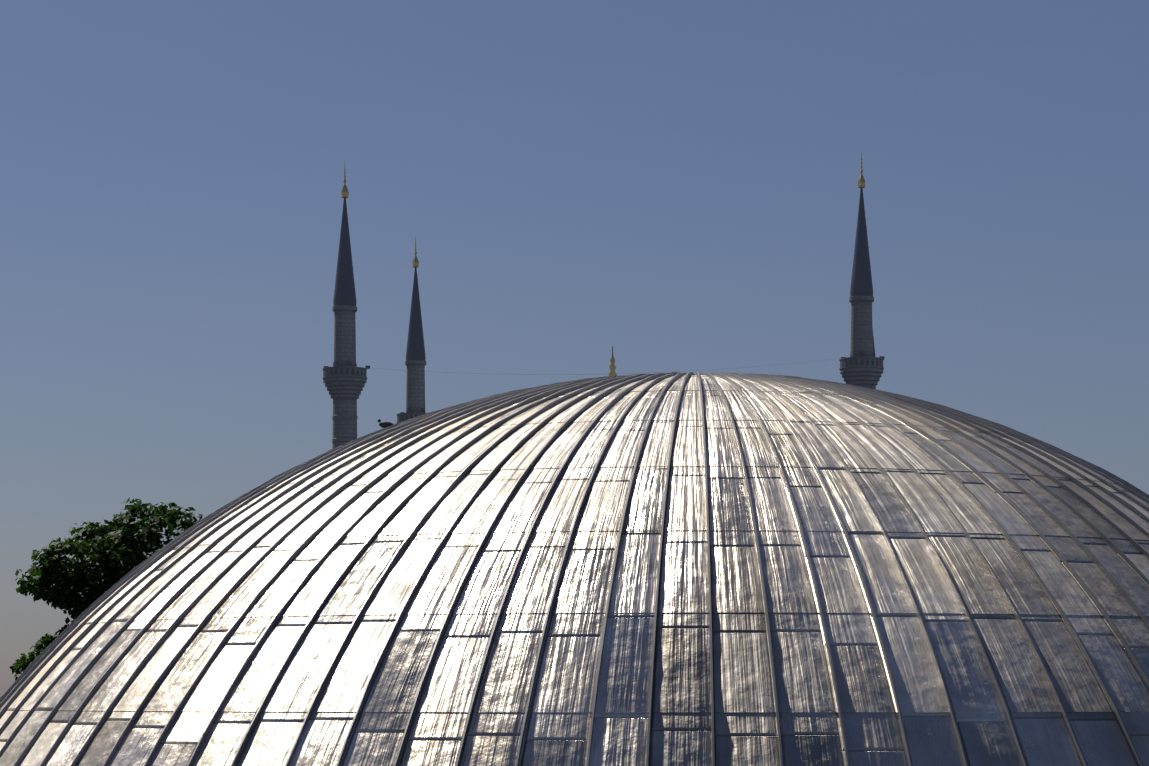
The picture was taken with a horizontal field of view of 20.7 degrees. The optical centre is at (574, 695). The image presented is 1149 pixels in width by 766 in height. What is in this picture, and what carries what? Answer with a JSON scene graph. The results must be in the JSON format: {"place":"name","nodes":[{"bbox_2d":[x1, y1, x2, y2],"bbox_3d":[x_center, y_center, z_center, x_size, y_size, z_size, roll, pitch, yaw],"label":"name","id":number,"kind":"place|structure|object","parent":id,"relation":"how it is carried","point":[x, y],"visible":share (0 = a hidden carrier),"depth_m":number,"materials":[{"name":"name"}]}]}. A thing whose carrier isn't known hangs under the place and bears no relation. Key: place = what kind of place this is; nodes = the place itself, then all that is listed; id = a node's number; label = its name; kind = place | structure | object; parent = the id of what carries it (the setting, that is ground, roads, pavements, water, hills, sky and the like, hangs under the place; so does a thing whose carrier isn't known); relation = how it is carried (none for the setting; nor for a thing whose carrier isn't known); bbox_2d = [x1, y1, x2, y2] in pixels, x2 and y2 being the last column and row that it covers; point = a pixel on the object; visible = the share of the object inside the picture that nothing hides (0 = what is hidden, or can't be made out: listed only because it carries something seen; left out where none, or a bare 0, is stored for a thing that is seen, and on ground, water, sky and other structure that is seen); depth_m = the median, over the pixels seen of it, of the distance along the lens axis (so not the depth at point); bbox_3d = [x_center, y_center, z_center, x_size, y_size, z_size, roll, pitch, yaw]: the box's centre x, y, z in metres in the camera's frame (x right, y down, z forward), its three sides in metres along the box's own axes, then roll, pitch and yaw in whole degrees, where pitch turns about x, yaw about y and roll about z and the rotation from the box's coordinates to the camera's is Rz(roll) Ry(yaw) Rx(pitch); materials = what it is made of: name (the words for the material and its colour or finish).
{"place":"outdoors","nodes":[
{"label":"outdoors","id":0,"kind":"place"},
{"bbox_2d":[322,168,369,448],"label":"minaret","id":1,"kind":"object","parent":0,"point":[344,377],"depth_m":368.49,"materials":[{"name":"stone"}]},
{"bbox_2d":[0,372,1148,765],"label":"dome","id":2,"kind":"structure","parent":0,"point":[692,568],"depth_m":17.48,"materials":[{"name":"grey metal"}]},
{"bbox_2d":[377,419,393,427],"bbox_3d":[-1.231,-1.785,20.785,0.174,0.086,0.051,0,0,-19],"label":"pigeon","id":3,"kind":"object","parent":2,"relation":"on","point":[385,424],"visible":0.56,"depth_m":20.76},
{"bbox_2d":[0,0,1148,696],"label":"sky","id":4,"kind":"structure","parent":0,"point":[670,185],"materials":[{"name":"blue"}]},
{"bbox_2d":[608,346,616,375],"bbox_3d":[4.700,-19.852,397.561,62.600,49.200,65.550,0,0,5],"label":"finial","id":5,"kind":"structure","parent":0,"point":[612,367],"depth_m":398.75,"materials":[{"name":"metal"}]},
{"bbox_2d":[397,236,426,422],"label":"minaret","id":6,"kind":"object","parent":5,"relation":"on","point":[415,362],"depth_m":428.56,"materials":[{"name":"stone"}]},
{"bbox_2d":[839,151,883,388],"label":"minaret","id":7,"kind":"object","parent":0,"point":[861,366],"depth_m":367.41,"materials":[{"name":"stone"}]},
{"bbox_2d":[872,327,875,356],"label":"minaret","id":8,"kind":"object","parent":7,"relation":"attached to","point":[873,346],"depth_m":427.81,"materials":[{"name":"stone"}]},
{"label":"ground","id":9,"kind":"structure","parent":0,"visible":0},
{"bbox_2d":[9,498,202,679],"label":"tree","id":10,"kind":"object","parent":9,"relation":"on","point":[111,550],"visible":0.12,"depth_m":197.86,"materials":[{"name":"green plant"}]}
]}

